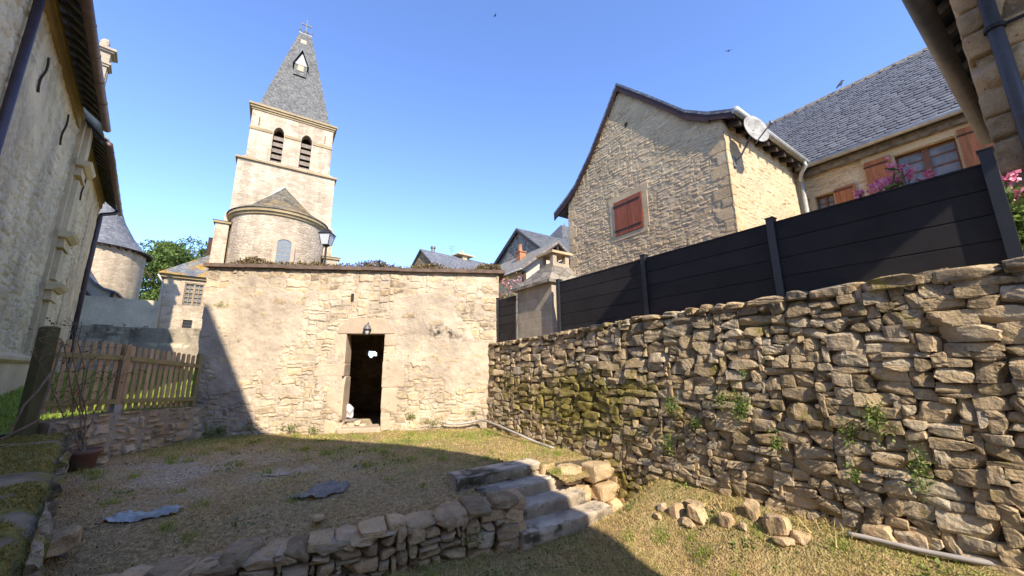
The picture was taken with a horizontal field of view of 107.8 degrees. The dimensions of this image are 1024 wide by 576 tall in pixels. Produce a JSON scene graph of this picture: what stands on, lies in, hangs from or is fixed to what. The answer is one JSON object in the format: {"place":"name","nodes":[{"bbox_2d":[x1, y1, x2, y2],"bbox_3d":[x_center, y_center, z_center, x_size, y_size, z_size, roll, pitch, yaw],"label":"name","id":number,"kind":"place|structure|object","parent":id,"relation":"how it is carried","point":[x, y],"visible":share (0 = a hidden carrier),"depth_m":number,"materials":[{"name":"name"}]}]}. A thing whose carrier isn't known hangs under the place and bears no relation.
{"place":"outdoors","nodes":[
{"label":"outdoors","id":0,"kind":"place"},
{"bbox_2d":[0,369,193,433],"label":"garden lawn","id":1,"kind":"structure","parent":0,"point":[3,431],"depth_m":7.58,"materials":[{"name":"plant"}]},
{"bbox_2d":[0,0,122,396],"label":"stone mansion","id":2,"kind":"structure","parent":1,"relation":"on","point":[59,185],"depth_m":8.30,"materials":[{"name":"beige stone"}]},
{"bbox_2d":[99,39,117,85],"bbox_3d":[-14.815,-6.745,13.098,0.820,4.750,0.720,11,-16,-43],"label":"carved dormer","id":3,"kind":"object","parent":2,"relation":"on","point":[109,55],"visible":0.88,"depth_m":13.40,"materials":[{"name":"beige stone"}]},
{"bbox_2d":[86,271,123,297],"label":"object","id":4,"kind":"structure","parent":1,"relation":"on","point":[95,287],"depth_m":19.19,"materials":[{"name":"grey stone"}]},
{"bbox_2d":[78,296,160,327],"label":"garden wall","id":5,"kind":"structure","parent":1,"relation":"on","point":[117,312],"depth_m":18.48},
{"bbox_2d":[91,159,152,298],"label":"round tower","id":6,"kind":"structure","parent":1,"relation":"on","point":[121,258],"depth_m":24.00,"materials":[{"name":"stone"}]},
{"bbox_2d":[66,324,200,370],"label":"garden wall","id":7,"kind":"structure","parent":1,"relation":"on","point":[183,340],"depth_m":15.57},
{"bbox_2d":[156,255,209,328],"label":"corner house","id":8,"kind":"structure","parent":1,"relation":"on","point":[182,289],"depth_m":20.47,"materials":[{"name":"stone"}]},
{"bbox_2d":[182,320,192,327],"bbox_3d":[-17.800,2.014,20.455,0.490,0.546,0.085,9,-15,-39],"label":"window frame","id":9,"kind":"structure","parent":8,"relation":"in","point":[186,323],"depth_m":20.45,"materials":[{"name":"metal"}]},
{"bbox_2d":[182,284,203,305],"bbox_3d":[-17.773,0.405,20.822,0.900,1.246,0.085,9,-15,-39],"label":"window frame","id":10,"kind":"structure","parent":8,"relation":"in","point":[193,294],"depth_m":20.82,"materials":[{"name":"beige wood"}]},
{"bbox_2d":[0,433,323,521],"bbox_3d":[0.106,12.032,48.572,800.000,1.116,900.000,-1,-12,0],"label":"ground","id":11,"kind":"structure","parent":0,"point":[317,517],"depth_m":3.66,"materials":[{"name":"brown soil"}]},
{"bbox_2d":[138,236,207,300],"bbox_3d":[-33.578,1.235,36.605,9.401,12.984,9.596,-6,-13,23],"label":"broadleaf tree","id":12,"kind":"object","parent":11,"relation":"on","point":[164,254],"visible":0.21,"depth_m":35.08,"materials":[{"name":"green plant"}]},
{"bbox_2d":[206,20,340,265],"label":"village church","id":13,"kind":"structure","parent":11,"relation":"on","point":[280,210],"depth_m":25.43,"materials":[{"name":"stone"}]},
{"bbox_2d":[271,236,294,264],"bbox_3d":[-13.687,-2.067,22.351,1.120,2.042,0.390,7,-14,-32],"label":"apse window","id":14,"kind":"structure","parent":13,"relation":"in","point":[283,250],"depth_m":22.25,"materials":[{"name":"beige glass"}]},
{"bbox_2d":[318,229,335,264],"bbox_3d":[-6.410,1.499,12.323,0.450,7.244,0.450,-1,-12,0],"label":"street lamp","id":15,"kind":"object","parent":11,"relation":"on","point":[327,237],"visible":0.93,"depth_m":12.83,"materials":[{"name":"glass"}]},
{"bbox_2d":[493,228,569,264],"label":"tall gabled house","id":16,"kind":"structure","parent":11,"relation":"on","point":[529,241],"depth_m":31.22,"materials":[{"name":"stone"}]},
{"bbox_2d":[550,222,568,239],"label":"hipped roof house","id":17,"kind":"structure","parent":11,"relation":"on","point":[561,231],"depth_m":35.88,"materials":[{"name":"stone"}]},
{"bbox_2d":[43,427,593,575],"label":"terrace ground","id":18,"kind":"structure","parent":0,"point":[137,539],"depth_m":4.21,"materials":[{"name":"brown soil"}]},
{"bbox_2d":[0,432,74,575],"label":"mossy ledge","id":19,"kind":"object","parent":18,"relation":"on","point":[34,468],"visible":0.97,"depth_m":2.61,"materials":[{"name":"green plant"}]},
{"bbox_2d":[0,341,63,440],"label":"dead branch","id":20,"kind":"object","parent":19,"relation":"on","point":[29,399],"visible":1,"depth_m":4.67,"materials":[{"name":"brown wood"}]},
{"bbox_2d":[46,525,81,557],"bbox_3d":[-3.654,2.038,2.995,0.250,0.161,0.348,7,-14,-32],"label":"ground stone","id":21,"kind":"object","parent":18,"relation":"on","point":[66,539],"visible":0.54,"depth_m":2.98,"materials":[{"name":"grey stone"}]},
{"bbox_2d":[67,446,104,471],"bbox_3d":[-5.900,2.353,5.124,0.390,0.260,0.390,-1,-12,0],"label":"flower pot","id":22,"kind":"object","parent":18,"relation":"on","point":[89,456],"visible":0.64,"depth_m":5.05,"materials":[{"name":"ceramic"}]},
{"bbox_2d":[29,317,149,451],"bbox_3d":[-6.086,1.383,5.358,0.598,1.868,1.514,-1,-12,0],"label":"climbing rose","id":23,"kind":"object","parent":22,"relation":"in","point":[81,446],"visible":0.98,"depth_m":5.24,"materials":[{"name":"brown plant"}]},
{"bbox_2d":[94,459,108,465],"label":"ground stone","id":24,"kind":"object","parent":18,"relation":"on","point":[102,462],"visible":0.82,"depth_m":5.28,"materials":[{"name":"grey stone"}]},
{"bbox_2d":[36,406,207,460],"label":"garden retaining wall","id":25,"kind":"structure","parent":18,"relation":"on","point":[121,433],"depth_m":5.99,"materials":[{"name":"stone"}]},
{"bbox_2d":[12,326,202,437],"bbox_3d":[-6.234,1.587,6.082,0.152,1.692,2.470,-1,-12,4],"label":"picket fence","id":26,"kind":"object","parent":25,"relation":"on","point":[116,400],"visible":0.91,"depth_m":5.77,"materials":[{"name":"brown wood"}]},
{"bbox_2d":[103,504,183,521],"bbox_3d":[-3.566,2.184,3.604,0.599,0.074,0.207,2,-12,-14],"label":"plastic sheet","id":27,"kind":"object","parent":18,"relation":"on","point":[129,516],"visible":1,"depth_m":3.61,"materials":[{"name":"plastic"}]},
{"bbox_2d":[204,421,234,436],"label":"base weed","id":28,"kind":"object","parent":18,"relation":"on","point":[217,430],"visible":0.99,"depth_m":7.16,"materials":[{"name":"green plant"}]},
{"bbox_2d":[239,423,257,433],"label":"base weed","id":29,"kind":"object","parent":18,"relation":"on","point":[250,426],"visible":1,"depth_m":7.26,"materials":[{"name":"green plant"}]},
{"bbox_2d":[260,470,292,475],"bbox_3d":[-3.048,2.376,4.804,0.414,0.021,0.230,-1,-12,0],"label":"mortar patch","id":30,"kind":"object","parent":18,"relation":"on","point":[277,472],"visible":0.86,"depth_m":4.78,"materials":[{"name":"grey stone"}]},
{"bbox_2d":[280,422,298,432],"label":"base weed","id":31,"kind":"object","parent":18,"relation":"on","point":[289,428],"visible":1,"depth_m":7.34,"materials":[{"name":"green plant"}]},
{"bbox_2d":[308,426,318,433],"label":"base weed","id":32,"kind":"object","parent":18,"relation":"on","point":[313,430],"visible":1,"depth_m":7.42,"materials":[{"name":"green plant"}]},
{"bbox_2d":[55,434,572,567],"bbox_3d":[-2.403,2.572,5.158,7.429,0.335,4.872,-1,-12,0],"label":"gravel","id":33,"kind":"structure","parent":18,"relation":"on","point":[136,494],"depth_m":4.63,"materials":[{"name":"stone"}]},
{"bbox_2d":[291,479,349,498],"bbox_3d":[-2.152,2.279,4.230,0.612,0.107,0.315,8,-14,-34],"label":"cloth scrap","id":34,"kind":"object","parent":18,"relation":"on","point":[325,489],"visible":0.99,"depth_m":4.22,"materials":[{"name":"grey fabric"}]},
{"bbox_2d":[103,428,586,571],"bbox_3d":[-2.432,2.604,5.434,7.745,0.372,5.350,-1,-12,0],"label":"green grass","id":35,"kind":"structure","parent":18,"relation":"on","point":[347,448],"depth_m":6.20,"materials":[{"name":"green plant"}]},
{"bbox_2d":[189,256,504,437],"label":"stone outbuilding","id":36,"kind":"structure","parent":18,"relation":"on","point":[286,344],"depth_m":7.92,"materials":[{"name":"beige stone"}]},
{"bbox_2d":[346,422,354,426],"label":"loose stone","id":37,"kind":"object","parent":36,"relation":"on","point":[350,424],"visible":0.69,"depth_m":7.73,"materials":[{"name":"beige stone"}]},
{"bbox_2d":[344,418,356,422],"bbox_3d":[-3.480,2.814,7.914,0.368,0.072,0.207,1,-12,-8],"label":"stone slab","id":38,"kind":"object","parent":37,"relation":"on","point":[350,420],"depth_m":7.86,"materials":[{"name":"grey stone"}]},
{"bbox_2d":[347,404,353,417],"bbox_3d":[-3.535,2.641,8.036,0.219,0.318,0.246,-4,-12,15],"label":"plastic bag","id":39,"kind":"object","parent":38,"relation":"on","point":[350,409],"visible":0.63,"depth_m":7.98,"materials":[{"name":"white plastic"}]},
{"bbox_2d":[354,420,361,424],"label":"loose stone","id":40,"kind":"object","parent":36,"relation":"on","point":[357,422],"visible":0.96,"depth_m":7.79,"materials":[{"name":"beige stone"}]},
{"bbox_2d":[363,317,370,334],"bbox_3d":[-3.080,0.796,7.959,0.173,0.395,0.182,-1,-12,0],"label":"wall lamp","id":41,"kind":"object","parent":36,"relation":"attached to","point":[367,327],"visible":1,"depth_m":7.90,"materials":[{"name":"glass"}]},
{"bbox_2d":[424,416,442,427],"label":"base weed","id":42,"kind":"object","parent":18,"relation":"on","point":[433,421],"visible":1,"depth_m":7.74,"materials":[{"name":"green plant"}]},
{"bbox_2d":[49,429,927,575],"bbox_3d":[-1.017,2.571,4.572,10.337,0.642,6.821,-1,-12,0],"label":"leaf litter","id":43,"kind":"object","parent":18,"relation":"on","point":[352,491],"visible":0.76,"depth_m":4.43,"materials":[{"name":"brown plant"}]},
{"bbox_2d":[443,419,554,448],"bbox_3d":[-0.208,2.703,7.073,2.766,0.230,0.592,-10,-15,39],"label":"grey hose","id":44,"kind":"object","parent":18,"relation":"on","point":[518,434],"visible":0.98,"depth_m":7.04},
{"bbox_2d":[45,440,1015,575],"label":"loose straw","id":45,"kind":"object","parent":18,"relation":"on","point":[522,563],"visible":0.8,"depth_m":3.85,"materials":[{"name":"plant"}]},
{"bbox_2d":[109,433,958,575],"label":"ground weeds","id":46,"kind":"object","parent":18,"relation":"on","point":[937,560],"visible":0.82,"depth_m":4.08,"materials":[{"name":"green plant"}]},
{"bbox_2d":[93,0,926,357],"label":"sky","id":47,"kind":"structure","parent":0,"point":[461,126],"materials":[{"name":"blue"}]},
{"bbox_2d":[366,478,1010,575],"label":"lawn","id":48,"kind":"structure","parent":0,"point":[800,563],"depth_m":3.48,"materials":[{"name":"plant"}]},
{"bbox_2d":[98,488,526,575],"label":"stone wall","id":49,"kind":"structure","parent":48,"relation":"on","point":[377,546],"depth_m":3.47,"materials":[{"name":"grey stone"}]},
{"bbox_2d":[457,527,483,549],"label":"wall plant","id":50,"kind":"object","parent":49,"relation":"attached to","point":[471,538],"depth_m":3.73,"materials":[{"name":"green plant"}]},
{"bbox_2d":[67,430,859,575],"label":"grass clumps","id":51,"kind":"object","parent":48,"relation":"on","point":[365,466],"visible":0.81,"depth_m":4.01,"materials":[{"name":"green plant"}]},
{"bbox_2d":[446,458,612,550],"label":"stone stairs","id":52,"kind":"structure","parent":48,"relation":"on","point":[555,508],"depth_m":4.55,"materials":[{"name":"stone"}]},
{"bbox_2d":[539,459,624,514],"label":"stone pier","id":53,"kind":"structure","parent":48,"relation":"on","point":[600,483],"depth_m":4.95,"materials":[{"name":"beige stone"}]},
{"bbox_2d":[653,513,661,519],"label":"fallen stone","id":54,"kind":"object","parent":48,"relation":"on","point":[657,516],"visible":1,"depth_m":3.99,"materials":[{"name":"beige stone"}]},
{"bbox_2d":[657,502,666,512],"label":"fallen stone","id":55,"kind":"object","parent":48,"relation":"on","point":[661,506],"visible":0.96,"depth_m":4.05,"materials":[{"name":"beige stone"}]},
{"bbox_2d":[668,502,683,518],"bbox_3d":[1.741,2.365,3.963,0.108,0.161,0.141,7,-14,-33],"label":"fallen stone","id":56,"kind":"object","parent":48,"relation":"on","point":[676,510],"visible":0.98,"depth_m":3.93,"materials":[{"name":"beige stone"}]},
{"bbox_2d":[679,517,694,527],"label":"fallen stone","id":57,"kind":"object","parent":48,"relation":"on","point":[685,521],"visible":0.95,"depth_m":3.78,"materials":[{"name":"beige stone"}]},
{"bbox_2d":[684,499,705,506],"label":"fallen stone","id":58,"kind":"object","parent":48,"relation":"on","point":[688,501],"visible":0.62,"depth_m":3.94,"materials":[{"name":"beige stone"}]},
{"bbox_2d":[687,503,708,525],"bbox_3d":[1.899,2.310,3.798,0.149,0.182,0.174,7,-14,-34],"label":"fallen stone","id":59,"kind":"object","parent":48,"relation":"on","point":[697,514],"visible":0.91,"depth_m":3.77,"materials":[{"name":"beige stone"}]},
{"bbox_2d":[718,512,734,527],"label":"fallen stone","id":60,"kind":"object","parent":48,"relation":"on","point":[725,519],"visible":0.94,"depth_m":3.57,"materials":[{"name":"beige stone"}]},
{"bbox_2d":[692,488,762,513],"bbox_3d":[2.196,2.164,3.810,0.634,0.268,0.637,-1,-12,0],"label":"grass tuft","id":61,"kind":"object","parent":48,"relation":"on","point":[726,498],"visible":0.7,"depth_m":3.75,"materials":[{"name":"green plant"}]},
{"bbox_2d":[738,522,747,531],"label":"fallen stone","id":62,"kind":"object","parent":48,"relation":"on","point":[742,525],"visible":0.98,"depth_m":3.45,"materials":[{"name":"beige stone"}]},
{"bbox_2d":[744,498,759,521],"bbox_3d":[2.276,2.115,3.539,0.098,0.212,0.121,8,-14,-34],"label":"fallen stone","id":63,"kind":"object","parent":48,"relation":"on","point":[752,507],"visible":0.88,"depth_m":3.51,"materials":[{"name":"beige stone"}]},
{"bbox_2d":[486,256,1023,575],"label":"dry stone wall","id":64,"kind":"structure","parent":48,"relation":"on","point":[935,358],"depth_m":3.34,"materials":[{"name":"beige stone"}]},
{"bbox_2d":[496,295,516,342],"bbox_3d":[-0.127,0.714,8.180,0.104,1.102,0.752,7,-14,-33],"label":"privacy fence","id":65,"kind":"object","parent":64,"relation":"on","point":[505,315],"visible":0.91,"depth_m":8.17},
{"bbox_2d":[658,429,674,454],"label":"wall plant","id":66,"kind":"object","parent":64,"relation":"attached to","point":[668,444],"depth_m":4.44,"materials":[{"name":"green plant"}]},
{"bbox_2d":[661,392,681,419],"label":"wall plant","id":67,"kind":"object","parent":64,"relation":"attached to","point":[671,406],"depth_m":4.44,"materials":[{"name":"green plant"}]},
{"bbox_2d":[690,415,701,431],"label":"wall plant","id":68,"kind":"object","parent":64,"relation":"attached to","point":[697,423],"depth_m":4.17,"materials":[{"name":"green plant"}]},
{"bbox_2d":[714,386,727,410],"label":"wall plant","id":69,"kind":"object","parent":64,"relation":"attached to","point":[720,397],"depth_m":3.98,"materials":[{"name":"green plant"}]},
{"bbox_2d":[720,382,756,425],"bbox_3d":[2.328,1.185,3.822,0.344,0.429,0.160,-1,-12,0],"label":"wall plant","id":70,"kind":"object","parent":64,"relation":"attached to","point":[740,409],"depth_m":3.80,"materials":[{"name":"green plant"}]},
{"bbox_2d":[735,367,748,378],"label":"wall plant","id":71,"kind":"object","parent":64,"relation":"attached to","point":[742,373],"depth_m":3.84,"materials":[{"name":"green plant"}]},
{"bbox_2d":[768,429,789,456],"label":"wall plant","id":72,"kind":"object","parent":64,"relation":"attached to","point":[776,443],"depth_m":3.53,"materials":[{"name":"green plant"}]},
{"bbox_2d":[555,146,1023,332],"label":"privacy fence","id":73,"kind":"object","parent":64,"relation":"on","point":[960,218],"visible":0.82,"depth_m":3.61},
{"bbox_2d":[837,416,865,448],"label":"wall plant","id":74,"kind":"object","parent":64,"relation":"attached to","point":[850,435],"depth_m":3.10,"materials":[{"name":"green plant"}]},
{"bbox_2d":[843,460,861,485],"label":"wall plant","id":75,"kind":"object","parent":64,"relation":"attached to","point":[852,473],"depth_m":3.05,"materials":[{"name":"green plant"}]},
{"bbox_2d":[852,390,897,446],"bbox_3d":[2.895,1.043,3.001,0.269,0.440,0.200,-8,-14,33],"label":"wall plant","id":76,"kind":"object","parent":64,"relation":"attached to","point":[875,422],"depth_m":2.98,"materials":[{"name":"green plant"}]},
{"bbox_2d":[892,434,935,479],"bbox_3d":[3.005,1.260,2.767,0.222,0.331,0.133,4,-12,-19],"label":"wall plant","id":77,"kind":"object","parent":64,"relation":"attached to","point":[920,457],"depth_m":2.77,"materials":[{"name":"green plant"}]},
{"bbox_2d":[899,460,934,501],"bbox_3d":[3.008,1.424,2.758,0.220,0.293,0.148,5,-13,-26],"label":"wall plant","id":78,"kind":"object","parent":64,"relation":"attached to","point":[919,483],"depth_m":2.75,"materials":[{"name":"green plant"}]},
{"bbox_2d":[1007,193,1023,252],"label":"ivy bush","id":79,"kind":"object","parent":64,"relation":"on","point":[1018,220],"visible":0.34,"depth_m":2.84,"materials":[{"name":"green plant"}]},
{"bbox_2d":[761,513,791,536],"bbox_3d":[2.362,2.110,3.334,0.163,0.182,0.228,7,-14,-31],"label":"fallen stone","id":80,"kind":"object","parent":48,"relation":"on","point":[773,524],"visible":0.98,"depth_m":3.27,"materials":[{"name":"beige stone"}]},
{"bbox_2d":[772,536,795,546],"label":"fallen stone","id":81,"kind":"object","parent":48,"relation":"on","point":[785,541],"visible":0.94,"depth_m":3.17,"materials":[{"name":"beige stone"}]},
{"bbox_2d":[790,529,810,544],"bbox_3d":[2.448,2.115,3.174,0.113,0.089,0.142,7,-14,-32],"label":"fallen stone","id":82,"kind":"object","parent":48,"relation":"on","point":[799,537],"visible":0.98,"depth_m":3.14,"materials":[{"name":"beige stone"}]},
{"bbox_2d":[784,507,857,547],"bbox_3d":[2.630,2.030,3.219,0.608,0.240,0.517,-7,-14,30],"label":"grass tuft","id":83,"kind":"object","parent":48,"relation":"on","point":[816,521],"visible":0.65,"depth_m":3.17,"materials":[{"name":"beige plant"}]},
{"bbox_2d":[861,523,897,548],"bbox_3d":[2.909,1.937,2.940,0.192,0.166,0.237,8,-14,-35],"label":"fallen stone","id":84,"kind":"object","parent":48,"relation":"on","point":[884,531],"visible":0.67,"depth_m":2.89,"materials":[{"name":"beige stone"}]},
{"bbox_2d":[894,530,930,553],"bbox_3d":[3.020,1.901,2.812,0.146,0.157,0.183,7,-14,-34],"label":"fallen stone","id":85,"kind":"object","parent":48,"relation":"on","point":[913,538],"visible":0.69,"depth_m":2.78,"materials":[{"name":"beige stone"}]},
{"bbox_2d":[846,531,994,565],"bbox_3d":[2.997,1.902,2.713,0.074,0.074,0.857,11,-16,-43],"label":"fallen pipe","id":86,"kind":"object","parent":48,"relation":"on","point":[933,552],"visible":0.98,"depth_m":2.69,"materials":[{"name":"grey plastic"}]},
{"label":"village street","id":87,"kind":"structure","parent":0,"visible":0},
{"bbox_2d":[410,246,492,268],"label":"slate roof house","id":88,"kind":"structure","parent":87,"relation":"on","point":[458,260],"depth_m":27.24,"materials":[{"name":"stone"}]},
{"bbox_2d":[499,240,569,339],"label":"cream house","id":89,"kind":"structure","parent":87,"relation":"on","point":[525,265],"depth_m":23.20,"materials":[{"name":"beige stone"}]},
{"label":"upper street","id":90,"kind":"structure","parent":0,"visible":0},
{"bbox_2d":[499,272,522,333],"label":"oleander","id":91,"kind":"object","parent":90,"relation":"on","point":[503,295],"visible":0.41,"depth_m":9.62,"materials":[{"name":"pink plant"}]},
{"bbox_2d":[511,249,576,338],"bbox_3d":[0.736,0.262,7.735,0.950,1.894,1.290,7,-14,-33],"label":"masonry barbecue","id":92,"kind":"object","parent":90,"relation":"on","point":[537,306],"visible":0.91,"depth_m":7.46,"materials":[{"name":"concrete"}]},
{"bbox_2d":[554,47,1003,276],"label":"gable house","id":93,"kind":"structure","parent":90,"relation":"on","point":[656,176],"depth_m":10.55,"materials":[{"name":"stone"}]},
{"bbox_2d":[732,116,772,167],"bbox_3d":[5.650,-3.577,8.848,0.847,1.158,0.541,-6,-13,26],"label":"satellite dish","id":94,"kind":"object","parent":93,"relation":"attached to","point":[756,128],"visible":1,"depth_m":8.96,"materials":[{"name":"paint"}]},
{"bbox_2d":[817,194,834,208],"bbox_3d":[9.353,-2.403,11.046,0.080,0.700,0.440,7,-14,-33],"label":"window frame","id":95,"kind":"structure","parent":93,"relation":"in","point":[828,200],"depth_m":11.08,"materials":[{"name":"brown wood"}]},
{"bbox_2d":[895,138,962,185],"bbox_3d":[10.514,-3.012,9.405,0.080,1.110,1.070,7,-14,-33],"label":"window frame","id":96,"kind":"structure","parent":93,"relation":"in","point":[944,157],"depth_m":9.35,"materials":[{"name":"brown wood"}]},
{"bbox_2d":[852,156,936,198],"bbox_3d":[3.995,-0.499,3.736,0.672,1.702,0.636,-10,-15,38],"label":"oleander","id":97,"kind":"object","parent":90,"relation":"on","point":[894,180],"visible":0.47,"depth_m":3.82,"materials":[{"name":"pink plant"}]},
{"bbox_2d":[902,0,1023,214],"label":"rubble house","id":98,"kind":"structure","parent":90,"relation":"on","point":[975,48],"depth_m":3.18,"materials":[{"name":"stone"}]},
{"bbox_2d":[1001,169,1023,234],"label":"oleander","id":99,"kind":"object","parent":90,"relation":"on","point":[1010,189],"visible":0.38,"depth_m":2.92,"materials":[{"name":"pink plant"}]}
]}

